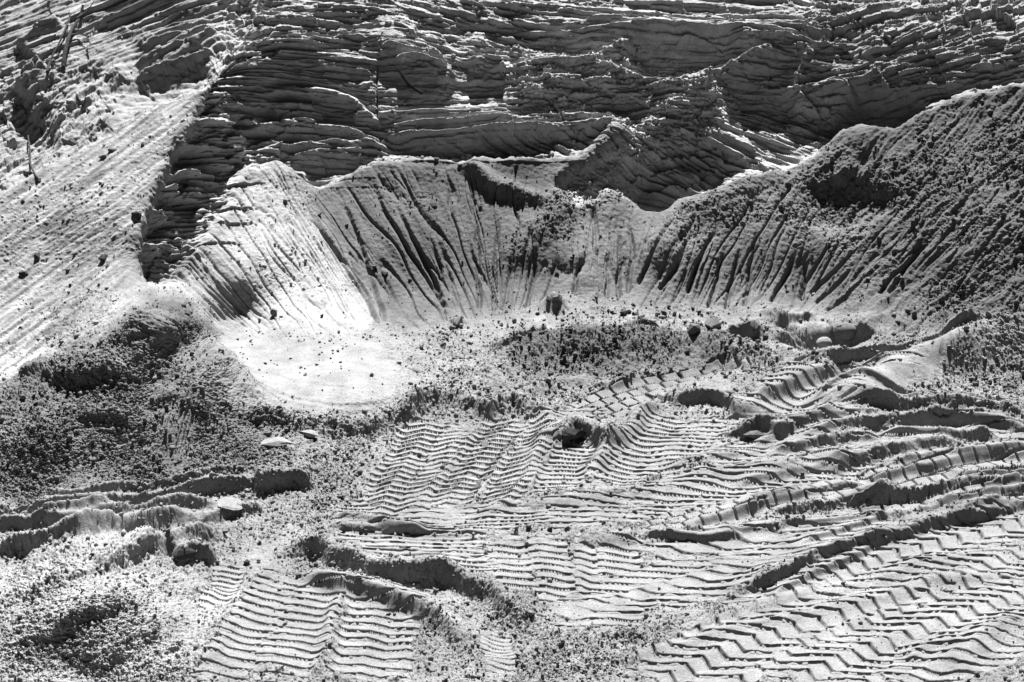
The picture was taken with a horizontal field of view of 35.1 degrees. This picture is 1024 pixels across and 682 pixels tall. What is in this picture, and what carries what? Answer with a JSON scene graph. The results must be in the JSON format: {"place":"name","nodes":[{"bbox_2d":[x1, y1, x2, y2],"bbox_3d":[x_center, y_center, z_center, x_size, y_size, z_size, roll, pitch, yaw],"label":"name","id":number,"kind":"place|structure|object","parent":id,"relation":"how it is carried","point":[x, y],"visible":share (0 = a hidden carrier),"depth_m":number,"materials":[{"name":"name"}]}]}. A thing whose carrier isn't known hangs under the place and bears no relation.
{"place":"outdoors","nodes":[
{"label":"outdoors","id":0,"kind":"place"},
{"bbox_2d":[0,291,1023,681],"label":"ground","id":1,"kind":"structure","parent":0,"point":[894,601],"depth_m":14.50,"materials":[{"name":"grey sand"}]},
{"bbox_2d":[171,547,196,559],"bbox_3d":[-2.737,1.768,13.513,0.205,0.095,0.088,-14,24,-33],"label":"clod","id":2,"kind":"object","parent":1,"relation":"on","point":[182,553],"visible":1,"depth_m":13.48,"materials":[{"name":"soil"}]},
{"bbox_2d":[217,497,243,509],"bbox_3d":[-2.507,1.459,14.484,0.253,0.047,0.191,-2,31,-23],"label":"slab","id":3,"kind":"object","parent":1,"relation":"on","point":[228,503],"depth_m":14.46,"materials":[{"name":"stone"}]},
{"bbox_2d":[261,437,293,446],"bbox_3d":[-2.247,0.978,15.554,0.317,0.079,0.146,-2,20,-5],"label":"slab","id":4,"kind":"object","parent":1,"relation":"on","point":[276,442],"depth_m":15.53,"materials":[{"name":"stone"}]},
{"bbox_2d":[300,430,317,437],"bbox_3d":[-1.977,0.896,15.750,0.225,0.052,0.087,6,21,16],"label":"slab","id":5,"kind":"object","parent":1,"relation":"on","point":[310,433],"depth_m":15.71,"materials":[{"name":"stone"}]},
{"bbox_2d":[453,315,462,325],"bbox_3d":[-0.635,-0.227,19.136,0.149,0.133,0.084,-5,34,-35],"label":"block","id":6,"kind":"object","parent":1,"relation":"on","point":[457,320],"depth_m":19.12,"materials":[{"name":"stone"}]},
{"bbox_2d":[0,7,1023,681],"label":"gravel","id":7,"kind":"structure","parent":1,"relation":"on","point":[360,471],"depth_m":15.63,"materials":[{"name":"grey gravel"}]},
{"bbox_2d":[553,293,561,301],"bbox_3d":[0.554,-0.522,19.475,0.098,0.105,0.125,15,25,35],"label":"boulder","id":8,"kind":"object","parent":1,"relation":"on","point":[557,297],"visible":1,"depth_m":19.44,"materials":[{"name":"stone"}]},
{"bbox_2d":[562,428,585,440],"bbox_3d":[0.612,0.916,15.949,0.289,0.167,0.178,-6,21,-16],"label":"clod","id":9,"kind":"object","parent":1,"relation":"on","point":[569,434],"visible":1,"depth_m":15.87,"materials":[{"name":"soil"}]},
{"bbox_2d":[619,310,627,315],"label":"boulder","id":10,"kind":"object","parent":1,"relation":"on","point":[622,312],"visible":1,"depth_m":19.48,"materials":[{"name":"stone"}]},
{"bbox_2d":[687,323,700,334],"bbox_3d":[2.062,-0.132,18.242,0.152,0.128,0.142,17,26,39],"label":"block","id":11,"kind":"object","parent":1,"relation":"on","point":[693,328],"depth_m":18.20,"materials":[{"name":"stone"}]},
{"bbox_2d":[705,316,720,328],"bbox_3d":[2.392,-0.218,19.211,0.182,0.177,0.289,-5,21,-13],"label":"block","id":12,"kind":"object","parent":1,"relation":"on","point":[714,322],"depth_m":19.15,"materials":[{"name":"stone"}]},
{"bbox_2d":[728,324,739,333],"bbox_3d":[2.556,-0.148,18.826,0.103,0.100,0.181,-12,23,-29],"label":"block","id":13,"kind":"object","parent":1,"relation":"on","point":[735,328],"depth_m":18.79,"materials":[{"name":"stone"}]},
{"bbox_2d":[743,430,764,438],"bbox_3d":[2.396,0.923,15.960,0.244,0.099,0.120,-2,20,-5],"label":"clod","id":14,"kind":"object","parent":1,"relation":"on","point":[755,434],"visible":1,"depth_m":15.92,"materials":[{"name":"soil"}]},
{"bbox_2d":[750,318,760,330],"bbox_3d":[2.795,-0.183,18.585,0.097,0.133,0.219,-5,21,-14],"label":"block","id":15,"kind":"object","parent":1,"relation":"on","point":[755,324],"depth_m":18.52,"materials":[{"name":"stone"}]},
{"bbox_2d":[816,337,831,347],"bbox_3d":[3.635,0.019,18.887,0.199,0.142,0.157,-5,21,-13],"label":"boulder","id":16,"kind":"object","parent":1,"relation":"on","point":[822,342],"visible":0.86,"depth_m":18.83,"materials":[{"name":"stone"}]},
{"bbox_2d":[833,322,856,340],"bbox_3d":[3.869,-0.115,18.816,0.292,0.212,0.222,0,20,0],"label":"boulder","id":17,"kind":"object","parent":1,"relation":"on","point":[846,331],"visible":1,"depth_m":18.74,"materials":[{"name":"stone"}]},
{"bbox_2d":[0,0,1023,284],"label":"cliff","id":18,"kind":"structure","parent":0,"point":[810,56],"depth_m":21.51,"materials":[{"name":"stone"}]},
{"bbox_2d":[46,1,93,73],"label":"dead tree","id":19,"kind":"object","parent":18,"relation":"on","point":[66,46],"visible":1,"depth_m":21.55,"materials":[{"name":"grey wood"}]},
{"bbox_2d":[0,83,1023,385],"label":"sand slope","id":20,"kind":"structure","parent":0,"point":[96,223],"depth_m":19.88,"materials":[{"name":"grey sand"}]},
{"bbox_2d":[19,271,28,276],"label":"stone","id":21,"kind":"object","parent":20,"relation":"on","point":[23,273],"visible":1,"depth_m":18.56,"materials":[{"name":"grey stone"}]},
{"bbox_2d":[27,135,38,178],"bbox_3d":[-5.966,-2.286,20.100,0.066,0.212,1.556,-7,21,-18],"label":"dead branch","id":22,"kind":"object","parent":20,"relation":"on","point":[34,173],"visible":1,"depth_m":20.03,"materials":[{"name":"grey wood"}]},
{"bbox_2d":[34,252,39,258],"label":"stone","id":23,"kind":"object","parent":20,"relation":"on","point":[36,255],"visible":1,"depth_m":18.75,"materials":[{"name":"grey stone"}]},
{"bbox_2d":[98,254,107,261],"bbox_3d":[-4.654,-0.950,18.504,0.081,0.079,0.122,12,23,29],"label":"stone","id":24,"kind":"object","parent":20,"relation":"on","point":[102,258],"visible":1,"depth_m":18.47,"materials":[{"name":"grey stone"}]},
{"bbox_2d":[108,148,116,151],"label":"stone","id":25,"kind":"object","parent":20,"relation":"on","point":[112,149],"visible":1,"depth_m":19.69,"materials":[{"name":"grey stone"}]},
{"bbox_2d":[131,211,141,216],"bbox_3d":[-4.352,-1.466,18.756,0.141,0.083,0.057,7,21,18],"label":"stone","id":26,"kind":"object","parent":20,"relation":"on","point":[136,214],"visible":1,"depth_m":18.73,"materials":[{"name":"grey stone"}]},
{"bbox_2d":[270,308,276,315],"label":"stone","id":27,"kind":"object","parent":20,"relation":"on","point":[273,311],"visible":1,"depth_m":18.99,"materials":[{"name":"grey stone"}]},
{"bbox_2d":[381,271,387,277],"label":"stone","id":28,"kind":"object","parent":20,"relation":"on","point":[383,274],"visible":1,"depth_m":20.00,"materials":[{"name":"grey stone"}]}
]}

